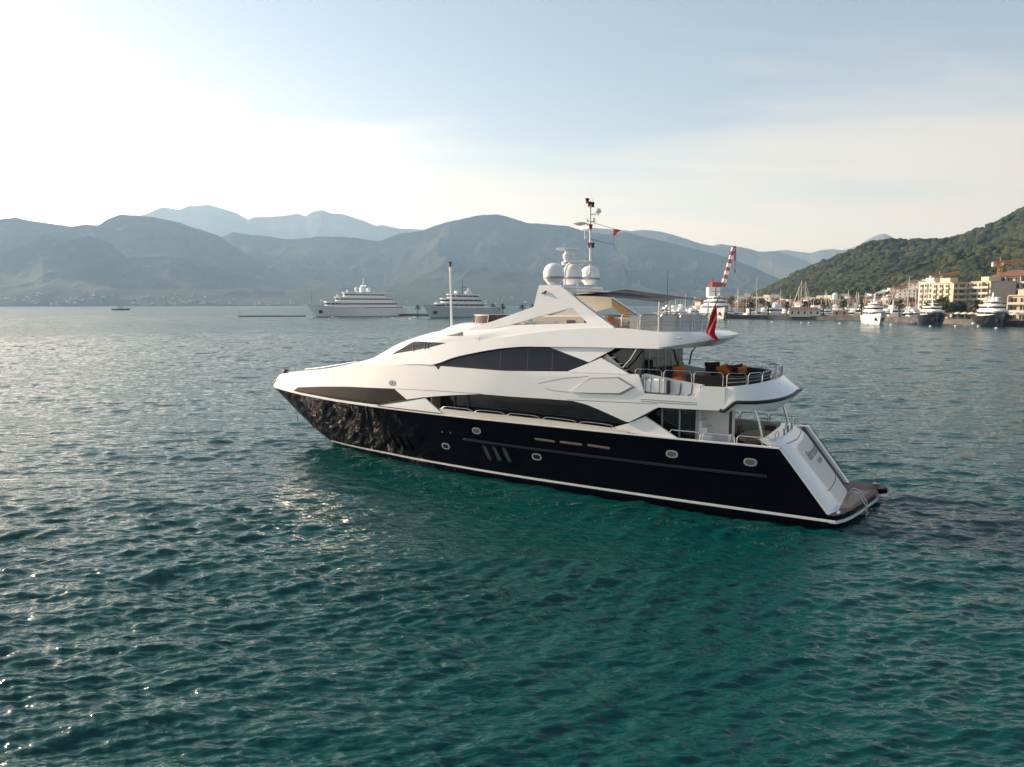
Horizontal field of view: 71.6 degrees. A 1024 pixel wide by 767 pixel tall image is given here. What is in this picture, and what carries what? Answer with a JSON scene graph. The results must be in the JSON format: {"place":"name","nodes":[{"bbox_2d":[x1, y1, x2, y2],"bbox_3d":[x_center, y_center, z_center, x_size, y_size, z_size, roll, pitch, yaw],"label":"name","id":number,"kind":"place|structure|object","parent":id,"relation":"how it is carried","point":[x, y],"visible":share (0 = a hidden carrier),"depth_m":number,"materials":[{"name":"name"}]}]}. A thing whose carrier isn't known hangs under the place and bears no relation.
{"place":"outdoors","nodes":[
{"label":"outdoors","id":0,"kind":"place"},
{"bbox_2d":[0,214,267,276],"bbox_3d":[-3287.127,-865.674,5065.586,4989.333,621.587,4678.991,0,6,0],"label":"mountain","id":1,"kind":"structure","parent":0,"point":[134,236],"depth_m":4783.36,"materials":[{"name":"grey stone"}]},
{"bbox_2d":[0,235,324,305],"bbox_3d":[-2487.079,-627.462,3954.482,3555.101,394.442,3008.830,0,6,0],"label":"foothill","id":2,"kind":"structure","parent":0,"point":[51,269],"depth_m":3795.75,"materials":[{"name":"grey stone"}]},
{"bbox_2d":[140,205,422,240],"bbox_3d":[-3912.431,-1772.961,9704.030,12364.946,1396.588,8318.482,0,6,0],"label":"mountain range","id":3,"kind":"structure","parent":0,"point":[220,222],"depth_m":10020.27,"materials":[{"name":"grey stone"}]},
{"bbox_2d":[221,214,779,305],"bbox_3d":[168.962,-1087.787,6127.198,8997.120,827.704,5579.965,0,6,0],"label":"central mountain","id":4,"kind":"structure","parent":0,"point":[492,258],"depth_m":5847.05,"materials":[{"name":"grey stone"}]},
{"bbox_2d":[0,306,1023,766],"bbox_3d":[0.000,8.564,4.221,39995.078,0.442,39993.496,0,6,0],"label":"sea","id":5,"kind":"structure","parent":0,"point":[218,548],"depth_m":23.32,"materials":[{"name":"liquid"}]},
{"bbox_2d":[111,306,130,309],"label":"patrol boat","id":6,"kind":"object","parent":5,"relation":"on","point":[119,308],"visible":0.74,"depth_m":1065.81,"materials":[{"name":"black"}]},
{"bbox_2d":[238,315,305,316],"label":"jetty","id":7,"kind":"object","parent":5,"relation":"on","point":[276,316],"visible":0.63,"depth_m":517.42,"materials":[{"name":"concrete"}]},
{"bbox_2d":[307,277,406,316],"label":"superyacht","id":8,"kind":"object","parent":5,"relation":"on","point":[362,303],"visible":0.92,"depth_m":522.32,"materials":[{"name":"white metal"}]},
{"bbox_2d":[423,279,500,317],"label":"superyacht","id":9,"kind":"object","parent":5,"relation":"on","point":[468,303],"visible":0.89,"depth_m":487.47,"materials":[{"name":"white metal"}]},
{"bbox_2d":[398,314,667,316],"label":"breakwater","id":10,"kind":"object","parent":5,"relation":"in","point":[549,314],"visible":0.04,"depth_m":546.72,"materials":[{"name":"concrete"}]},
{"bbox_2d":[273,198,888,529],"bbox_3d":[-0.337,-2.289,38.908,37.525,15.724,7.204,4,7,31],"label":"motor yacht","id":11,"kind":"object","parent":5,"relation":"on","point":[563,401],"visible":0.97,"depth_m":33.71,"materials":[{"name":"black paint"}]},
{"bbox_2d":[294,386,405,404],"bbox_3d":[-10.063,0.472,42.402,11.252,1.036,0.280,6,8,41],"label":"bow window","id":12,"kind":"structure","parent":11,"relation":"in","point":[376,396],"depth_m":41.35,"materials":[{"name":"brown glass"}]},
{"bbox_2d":[392,341,443,354],"bbox_3d":[-4.897,-1.883,38.565,4.267,0.789,0.296,5,8,36],"label":"wheelhouse window","id":13,"kind":"structure","parent":11,"relation":"in","point":[418,345],"depth_m":38.66,"materials":[{"name":"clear glass"}]},
{"bbox_2d":[435,347,588,369],"bbox_3d":[-0.392,-1.197,35.316,9.280,1.399,0.367,4,7,31],"label":"upper deck window","id":14,"kind":"structure","parent":11,"relation":"in","point":[513,358],"depth_m":34.86,"materials":[{"name":"grey glass"}]},
{"bbox_2d":[428,394,697,438],"bbox_3d":[1.684,1.625,34.958,15.093,2.220,0.261,4,8,32],"label":"main deck window","id":15,"kind":"structure","parent":11,"relation":"in","point":[668,418],"depth_m":34.44,"materials":[{"name":"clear glass"}]},
{"bbox_2d":[607,315,613,322],"bbox_3d":[4.702,-3.085,33.895,0.360,0.360,0.360,4,7,31],"label":"float","id":16,"kind":"object","parent":11,"relation":"on","point":[610,318],"visible":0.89,"depth_m":33.78,"materials":[{"name":"orange plastic"}]},
{"bbox_2d":[613,229,620,235],"bbox_3d":[5.259,-7.572,35.499,0.420,0.360,0.100,4,7,31],"label":"pennant flag","id":17,"kind":"object","parent":11,"relation":"attached to","point":[615,231],"visible":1,"depth_m":35.54,"materials":[{"name":"red fabric"}]},
{"bbox_2d":[643,378,669,393],"bbox_3d":[6.395,0.101,31.383,1.115,0.664,0.445,4,7,31],"label":"life raft","id":18,"kind":"object","parent":11,"relation":"on","point":[657,385],"visible":1,"depth_m":31.18,"materials":[{"name":"grey"}]},
{"bbox_2d":[673,364,684,376],"bbox_3d":[7.794,-0.607,33.124,0.522,0.522,0.220,-21,24,1],"label":"cushion","id":19,"kind":"object","parent":11,"relation":"on","point":[680,368],"visible":0.91,"depth_m":33.03,"materials":[{"name":"orange fabric"}]},
{"bbox_2d":[672,376,685,380],"bbox_3d":[7.342,0.112,31.364,0.859,0.860,0.256,4,7,31],"label":"lifebuoy","id":20,"kind":"object","parent":11,"relation":"in","point":[679,378],"visible":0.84,"depth_m":31.23,"materials":[{"name":"orange plastic"}]},
{"bbox_2d":[704,362,719,375],"bbox_3d":[10.020,-0.727,35.403,0.760,0.760,0.220,-2,23,29],"label":"cushion","id":21,"kind":"object","parent":11,"relation":"on","point":[710,366],"visible":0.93,"depth_m":35.32,"materials":[{"name":"black fabric"}]},
{"bbox_2d":[707,307,718,340],"bbox_3d":[8.702,-2.576,30.673,0.540,1.443,0.166,4,7,31],"label":"ensign flag","id":22,"kind":"object","parent":11,"relation":"attached to","point":[712,327],"visible":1,"depth_m":30.70,"materials":[{"name":"red fabric"}]},
{"bbox_2d":[715,363,727,375],"bbox_3d":[10.472,-0.643,35.139,0.618,0.618,0.220,-22,16,20],"label":"cushion","id":23,"kind":"object","parent":11,"relation":"on","point":[720,368],"visible":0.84,"depth_m":35.06,"materials":[{"name":"orange fabric"}]},
{"bbox_2d":[722,368,732,375],"bbox_3d":[10.656,-0.544,35.039,0.475,0.475,0.220,-13,22,12],"label":"cushion","id":24,"kind":"object","parent":11,"relation":"on","point":[726,372],"visible":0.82,"depth_m":34.96,"materials":[{"name":"orange fabric"}]},
{"bbox_2d":[727,365,734,374],"bbox_3d":[10.881,-0.658,34.890,0.570,0.570,0.220,0,24,27],"label":"cushion","id":25,"kind":"object","parent":11,"relation":"on","point":[730,369],"visible":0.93,"depth_m":34.85,"materials":[{"name":"red fabric"}]},
{"bbox_2d":[730,363,742,375],"bbox_3d":[11.076,-0.656,34.773,0.589,0.589,0.220,-17,17,23],"label":"cushion","id":26,"kind":"object","parent":11,"relation":"on","point":[734,369],"visible":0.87,"depth_m":34.70,"materials":[{"name":"black fabric"}]},
{"bbox_2d":[737,425,744,435],"bbox_3d":[10.990,2.443,33.529,0.540,0.910,0.590,5,8,39],"label":"cockpit chair","id":27,"kind":"object","parent":11,"relation":"on","point":[739,429],"visible":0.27,"depth_m":33.54,"materials":[{"name":"brown wicker"}]},
{"bbox_2d":[736,365,747,374],"bbox_3d":[11.238,-0.654,34.675,0.475,0.475,0.220,-9,22,16],"label":"cushion","id":28,"kind":"object","parent":11,"relation":"on","point":[742,369],"visible":0.92,"depth_m":34.58,"materials":[{"name":"orange fabric"}]},
{"bbox_2d":[746,438,760,444],"bbox_3d":[10.382,2.773,30.574,0.590,0.910,0.540,4,7,31],"label":"cockpit chair","id":29,"kind":"object","parent":11,"relation":"on","point":[752,441],"visible":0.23,"depth_m":30.31,"materials":[{"name":"brown wicker"}]},
{"bbox_2d":[738,430,772,445],"bbox_3d":[11.237,2.709,31.999,1.900,0.720,3.105,4,7,31],"label":"dining table","id":30,"kind":"object","parent":11,"relation":"on","point":[755,433],"visible":0.23,"depth_m":32.26,"materials":[{"name":"brown wood"}]},
{"bbox_2d":[765,425,775,430],"bbox_3d":[12.117,2.453,33.445,0.590,0.910,0.540,4,7,31],"label":"cockpit chair","id":31,"kind":"object","parent":11,"relation":"on","point":[770,427],"visible":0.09,"depth_m":33.59,"materials":[{"name":"brown wicker"}]},
{"bbox_2d":[660,305,668,314],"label":"moored boat","id":32,"kind":"object","parent":5,"relation":"on","point":[666,308],"visible":0.37,"depth_m":528.06,"materials":[{"name":"white"}]},
{"bbox_2d":[662,302,677,313],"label":"moored boat","id":33,"kind":"object","parent":5,"relation":"on","point":[675,306],"visible":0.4,"depth_m":495.47,"materials":[{"name":"white"}]},
{"bbox_2d":[672,309,685,313],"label":"moored boat","id":34,"kind":"object","parent":5,"relation":"on","point":[679,311],"visible":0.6,"depth_m":480.56,"materials":[{"name":"white"}]},
{"bbox_2d":[678,299,684,308],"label":"moored boat","id":35,"kind":"object","parent":5,"relation":"on","point":[680,306],"visible":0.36,"depth_m":524.34,"materials":[{"name":"white"}]},
{"bbox_2d":[687,308,696,313],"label":"moored boat","id":36,"kind":"object","parent":5,"relation":"on","point":[691,310],"visible":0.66,"depth_m":497.22,"materials":[{"name":"white"}]},
{"bbox_2d":[699,286,728,319],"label":"superyacht","id":37,"kind":"object","parent":5,"relation":"on","point":[722,305],"visible":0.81,"depth_m":428.37,"materials":[{"name":"white"}]},
{"bbox_2d":[706,246,735,318],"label":"floating crane","id":38,"kind":"object","parent":5,"relation":"on","point":[711,288],"visible":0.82,"depth_m":445.56,"materials":[{"name":"grey"}]},
{"bbox_2d":[743,308,755,314],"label":"moored boat","id":39,"kind":"object","parent":5,"relation":"on","point":[752,312],"visible":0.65,"depth_m":465.79,"materials":[{"name":"white"}]},
{"bbox_2d":[747,278,764,314],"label":"sailing yacht","id":40,"kind":"object","parent":5,"relation":"on","point":[756,299],"visible":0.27,"depth_m":450.69,"materials":[{"name":"white metal"}]},
{"bbox_2d":[760,298,785,314],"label":"moored boat","id":41,"kind":"object","parent":5,"relation":"on","point":[776,309],"visible":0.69,"depth_m":441.47,"materials":[{"name":"white"}]},
{"bbox_2d":[820,312,832,315],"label":"moored boat","id":42,"kind":"object","parent":5,"relation":"on","point":[828,313],"visible":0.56,"depth_m":431.67,"materials":[{"name":"white"}]},
{"bbox_2d":[848,307,856,315],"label":"moored boat","id":43,"kind":"object","parent":5,"relation":"on","point":[851,312],"visible":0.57,"depth_m":411.31,"materials":[{"name":"white"}]},
{"bbox_2d":[854,301,866,315],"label":"moored boat","id":44,"kind":"object","parent":5,"relation":"on","point":[857,313],"visible":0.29,"depth_m":405.85,"materials":[{"name":"white"}]},
{"bbox_2d":[860,295,886,324],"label":"superyacht","id":45,"kind":"object","parent":5,"relation":"on","point":[874,313],"visible":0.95,"depth_m":316.79,"materials":[{"name":"white metal"}]},
{"bbox_2d":[886,301,903,316],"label":"moored boat","id":46,"kind":"object","parent":5,"relation":"on","point":[892,311],"visible":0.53,"depth_m":398.68,"materials":[{"name":"white"}]},
{"bbox_2d":[901,276,913,311],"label":"sailing yacht","id":47,"kind":"object","parent":5,"relation":"on","point":[908,294],"visible":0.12,"depth_m":394.64,"materials":[{"name":"white"}]},
{"bbox_2d":[898,304,918,316],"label":"moored boat","id":48,"kind":"object","parent":5,"relation":"on","point":[907,314],"visible":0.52,"depth_m":378.15,"materials":[{"name":"white"}]},
{"bbox_2d":[905,322,917,324],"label":"tender","id":49,"kind":"object","parent":5,"relation":"on","point":[913,323],"visible":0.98,"depth_m":310.69,"materials":[{"name":"white"}]},
{"bbox_2d":[910,312,919,316],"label":"moored boat","id":50,"kind":"object","parent":5,"relation":"on","point":[915,314],"visible":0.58,"depth_m":376.65,"materials":[{"name":"white"}]},
{"bbox_2d":[918,300,945,325],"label":"superyacht","id":51,"kind":"object","parent":5,"relation":"on","point":[932,315],"visible":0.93,"depth_m":303.12,"materials":[{"name":"black"}]},
{"bbox_2d":[963,323,979,325],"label":"tender","id":52,"kind":"object","parent":5,"relation":"on","point":[973,324],"visible":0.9,"depth_m":293.61,"materials":[{"name":"white plastic"}]},
{"bbox_2d":[973,292,1010,326],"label":"superyacht","id":53,"kind":"object","parent":5,"relation":"on","point":[992,312],"visible":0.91,"depth_m":287.19,"materials":[{"name":"white metal"}]},
{"bbox_2d":[0,0,1023,252],"label":"sky","id":54,"kind":"structure","parent":0,"point":[808,126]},
{"bbox_2d":[581,228,811,278],"bbox_3d":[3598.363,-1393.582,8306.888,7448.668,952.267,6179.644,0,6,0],"label":"distant ridge","id":55,"kind":"structure","parent":0,"point":[777,265],"depth_m":8376.54,"materials":[{"name":"grey stone"}]},
{"bbox_2d":[775,234,892,263],"bbox_3d":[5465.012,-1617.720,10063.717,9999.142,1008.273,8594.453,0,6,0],"label":"peak","id":56,"kind":"structure","parent":0,"point":[816,257],"depth_m":10272.48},
{"bbox_2d":[693,220,1004,305],"bbox_3d":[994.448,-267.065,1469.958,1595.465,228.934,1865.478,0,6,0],"label":"wooded hill","id":57,"kind":"structure","parent":0,"point":[871,292],"depth_m":871.25,"materials":[{"name":"green plant"}]},
{"bbox_2d":[741,207,1023,298],"bbox_3d":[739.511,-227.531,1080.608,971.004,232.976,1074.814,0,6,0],"label":"forest","id":58,"kind":"object","parent":57,"relation":"on","point":[838,274],"visible":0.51,"depth_m":1285.59,"materials":[{"name":"green plant"}]},
{"bbox_2d":[898,288,918,299],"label":"town house","id":59,"kind":"structure","parent":57,"relation":"on","point":[914,293],"depth_m":552.54,"materials":[{"name":"grey"}]},
{"bbox_2d":[908,281,924,287],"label":"town house","id":60,"kind":"structure","parent":57,"relation":"on","point":[914,285],"depth_m":593.59,"materials":[{"name":"grey"}]},
{"bbox_2d":[731,315,1023,326],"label":"quay wall","id":61,"kind":"structure","parent":0,"point":[1018,323],"depth_m":396.05,"materials":[{"name":"concrete"}]},
{"bbox_2d":[745,301,756,314],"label":"palm tree","id":62,"kind":"object","parent":61,"relation":"on","point":[752,305],"visible":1,"depth_m":442.11,"materials":[{"name":"green plant"}]},
{"bbox_2d":[763,301,772,314],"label":"palm tree","id":63,"kind":"object","parent":61,"relation":"on","point":[768,304],"visible":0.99,"depth_m":435.21,"materials":[{"name":"green plant"}]},
{"bbox_2d":[781,302,791,315],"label":"palm tree","id":64,"kind":"object","parent":61,"relation":"on","point":[786,305],"visible":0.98,"depth_m":427.68,"materials":[{"name":"green plant"}]},
{"bbox_2d":[789,307,820,316],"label":"harbour building","id":65,"kind":"structure","parent":61,"relation":"on","point":[803,311],"depth_m":416.39,"materials":[{"name":"paint"}]},
{"bbox_2d":[799,300,810,306],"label":"palm tree","id":66,"kind":"object","parent":61,"relation":"on","point":[806,304],"visible":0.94,"depth_m":420.57,"materials":[{"name":"green plant"}]},
{"bbox_2d":[809,297,823,304],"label":"leafy tree","id":67,"kind":"object","parent":61,"relation":"on","point":[816,302],"visible":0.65,"depth_m":461.22,"materials":[{"name":"green plant"}]},
{"bbox_2d":[818,302,827,315],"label":"palm tree","id":68,"kind":"object","parent":61,"relation":"on","point":[823,305],"visible":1,"depth_m":413.29,"materials":[{"name":"green plant"}]},
{"bbox_2d":[833,308,848,315],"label":"harbour building","id":69,"kind":"structure","parent":61,"relation":"on","point":[840,312],"depth_m":405.97,"materials":[{"name":"grey"}]},
{"bbox_2d":[837,300,849,309],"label":"palm tree","id":70,"kind":"object","parent":61,"relation":"on","point":[843,304],"visible":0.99,"depth_m":404.39,"materials":[{"name":"green plant"}]},
{"bbox_2d":[855,302,865,314],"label":"palm tree","id":71,"kind":"object","parent":61,"relation":"on","point":[862,304],"visible":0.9,"depth_m":397.58,"materials":[{"name":"green plant"}]},
{"bbox_2d":[892,300,905,316],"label":"palm tree","id":72,"kind":"object","parent":61,"relation":"on","point":[899,304],"visible":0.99,"depth_m":372.57,"materials":[{"name":"green plant"}]},
{"bbox_2d":[939,302,954,312],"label":"leafy tree","id":73,"kind":"object","parent":61,"relation":"on","point":[945,305],"visible":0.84,"depth_m":335.06,"materials":[{"name":"green plant"}]},
{"bbox_2d":[944,302,955,318],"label":"leafy tree","id":74,"kind":"object","parent":61,"relation":"on","point":[952,304],"visible":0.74,"depth_m":335.43,"materials":[{"name":"green plant"}]},
{"bbox_2d":[945,302,960,318],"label":"leafy tree","id":75,"kind":"object","parent":61,"relation":"on","point":[956,304],"visible":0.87,"depth_m":336.03,"materials":[{"name":"green plant"}]},
{"bbox_2d":[966,302,978,314],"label":"leafy tree","id":76,"kind":"object","parent":61,"relation":"on","point":[970,309],"visible":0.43,"depth_m":326.84,"materials":[{"name":"green plant"}]},
{"bbox_2d":[966,298,984,314],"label":"palm tree","id":77,"kind":"object","parent":61,"relation":"on","point":[976,305],"visible":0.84,"depth_m":320.28,"materials":[{"name":"green plant"}]},
{"bbox_2d":[905,254,969,274],"bbox_3d":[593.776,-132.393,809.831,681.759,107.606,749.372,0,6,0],"label":"front hill spur","id":78,"kind":"structure","parent":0,"point":[912,272],"depth_m":896.02,"materials":[{"name":"green plant"}]},
{"bbox_2d":[890,287,901,291],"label":"town house","id":79,"kind":"structure","parent":78,"relation":"on","point":[896,289],"depth_m":716.35,"materials":[{"name":"concrete"}]},
{"bbox_2d":[865,239,1023,299],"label":"forest","id":80,"kind":"object","parent":78,"relation":"on","point":[976,266],"visible":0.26,"depth_m":835.91,"materials":[{"name":"green plant"}]},
{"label":"town ground","id":81,"kind":"structure","parent":0,"visible":0},
{"bbox_2d":[694,299,706,305],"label":"town house","id":82,"kind":"structure","parent":81,"relation":"on","point":[699,303],"depth_m":597.36,"materials":[{"name":"concrete"}]},
{"bbox_2d":[732,306,743,311],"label":"town house","id":83,"kind":"structure","parent":81,"relation":"on","point":[740,308],"depth_m":519.17,"materials":[{"name":"concrete"}]},
{"bbox_2d":[734,302,747,312],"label":"town house","id":84,"kind":"structure","parent":81,"relation":"on","point":[741,304],"depth_m":540.38,"materials":[{"name":"concrete"}]},
{"bbox_2d":[736,294,752,298],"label":"town house","id":85,"kind":"structure","parent":81,"relation":"on","point":[749,296],"depth_m":668.22,"materials":[{"name":"grey"}]},
{"bbox_2d":[747,302,762,308],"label":"town house","id":86,"kind":"structure","parent":81,"relation":"on","point":[760,305],"depth_m":542.67,"materials":[{"name":"concrete"}]},
{"bbox_2d":[750,297,762,302],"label":"leafy tree","id":87,"kind":"object","parent":81,"relation":"on","point":[753,300],"visible":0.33,"depth_m":552.14,"materials":[{"name":"green plant"}]},
{"bbox_2d":[753,295,771,301],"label":"town house","id":88,"kind":"structure","parent":81,"relation":"on","point":[766,297],"depth_m":622.38,"materials":[{"name":"grey"}]},
{"bbox_2d":[772,295,781,300],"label":"town house","id":89,"kind":"structure","parent":81,"relation":"on","point":[775,296],"depth_m":620.84,"materials":[{"name":"grey paint"}]},
{"bbox_2d":[811,295,831,301],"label":"town house","id":90,"kind":"structure","parent":81,"relation":"on","point":[829,296],"depth_m":566.15,"materials":[{"name":"grey"}]},
{"bbox_2d":[830,293,839,304],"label":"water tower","id":91,"kind":"structure","parent":81,"relation":"on","point":[835,296],"depth_m":505.05,"materials":[{"name":"white"}]},
{"bbox_2d":[838,299,851,307],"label":"leafy tree","id":92,"kind":"object","parent":81,"relation":"on","point":[840,303],"visible":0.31,"depth_m":452.80,"materials":[{"name":"green plant"}]},
{"bbox_2d":[851,296,864,303],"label":"leafy tree","id":93,"kind":"object","parent":81,"relation":"on","point":[861,298],"visible":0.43,"depth_m":557.26,"materials":[{"name":"green plant"}]},
{"bbox_2d":[867,295,880,299],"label":"town house","id":94,"kind":"structure","parent":81,"relation":"on","point":[872,297],"depth_m":643.89,"materials":[{"name":"concrete"}]},
{"bbox_2d":[879,298,895,308],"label":"town house","id":95,"kind":"structure","parent":81,"relation":"on","point":[885,301],"depth_m":507.58,"materials":[{"name":"grey"}]},
{"bbox_2d":[885,298,899,307],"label":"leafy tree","id":96,"kind":"object","parent":81,"relation":"on","point":[891,302],"visible":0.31,"depth_m":447.10,"materials":[{"name":"green plant"}]},
{"bbox_2d":[902,297,914,305],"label":"leafy tree","id":97,"kind":"object","parent":81,"relation":"on","point":[910,299],"visible":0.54,"depth_m":504.75,"materials":[{"name":"green plant"}]},
{"bbox_2d":[905,302,917,308],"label":"town house","id":98,"kind":"structure","parent":81,"relation":"on","point":[911,303],"depth_m":495.01,"materials":[{"name":"concrete"}]},
{"bbox_2d":[918,278,939,308],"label":"hotel block","id":99,"kind":"structure","parent":81,"relation":"on","point":[923,285],"depth_m":409.16,"materials":[{"name":"grey paint"}]},
{"bbox_2d":[931,296,949,310],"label":"leafy tree","id":100,"kind":"object","parent":81,"relation":"on","point":[944,299],"visible":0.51,"depth_m":366.88,"materials":[{"name":"green plant"}]},
{"bbox_2d":[929,271,960,277],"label":"tower crane","id":101,"kind":"object","parent":81,"relation":"on","point":[946,274],"visible":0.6,"depth_m":509.35,"materials":[{"name":"orange metal"}]},
{"bbox_2d":[931,278,970,318],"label":"hotel block","id":102,"kind":"structure","parent":81,"relation":"on","point":[953,289],"depth_m":373.61,"materials":[{"name":"grey"}]},
{"bbox_2d":[957,301,968,317],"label":"leafy tree","id":103,"kind":"object","parent":81,"relation":"on","point":[963,307],"visible":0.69,"depth_m":370.61,"materials":[{"name":"green plant"}]},
{"bbox_2d":[967,277,1017,318],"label":"hotel block","id":104,"kind":"structure","parent":81,"relation":"on","point":[983,288],"depth_m":361.03,"materials":[{"name":"grey"}]},
{"bbox_2d":[989,270,1023,294],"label":"hotel block","id":105,"kind":"structure","parent":81,"relation":"on","point":[1014,275],"depth_m":363.65,"materials":[{"name":"grey"}]},
{"bbox_2d":[991,257,1023,273],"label":"tower crane","id":106,"kind":"object","parent":81,"relation":"on","point":[993,264],"visible":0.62,"depth_m":457.22,"materials":[{"name":"orange metal"}]},
{"bbox_2d":[1006,289,1023,319],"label":"hotel block","id":107,"kind":"structure","parent":81,"relation":"on","point":[1015,303],"depth_m":305.70,"materials":[{"name":"grey"}]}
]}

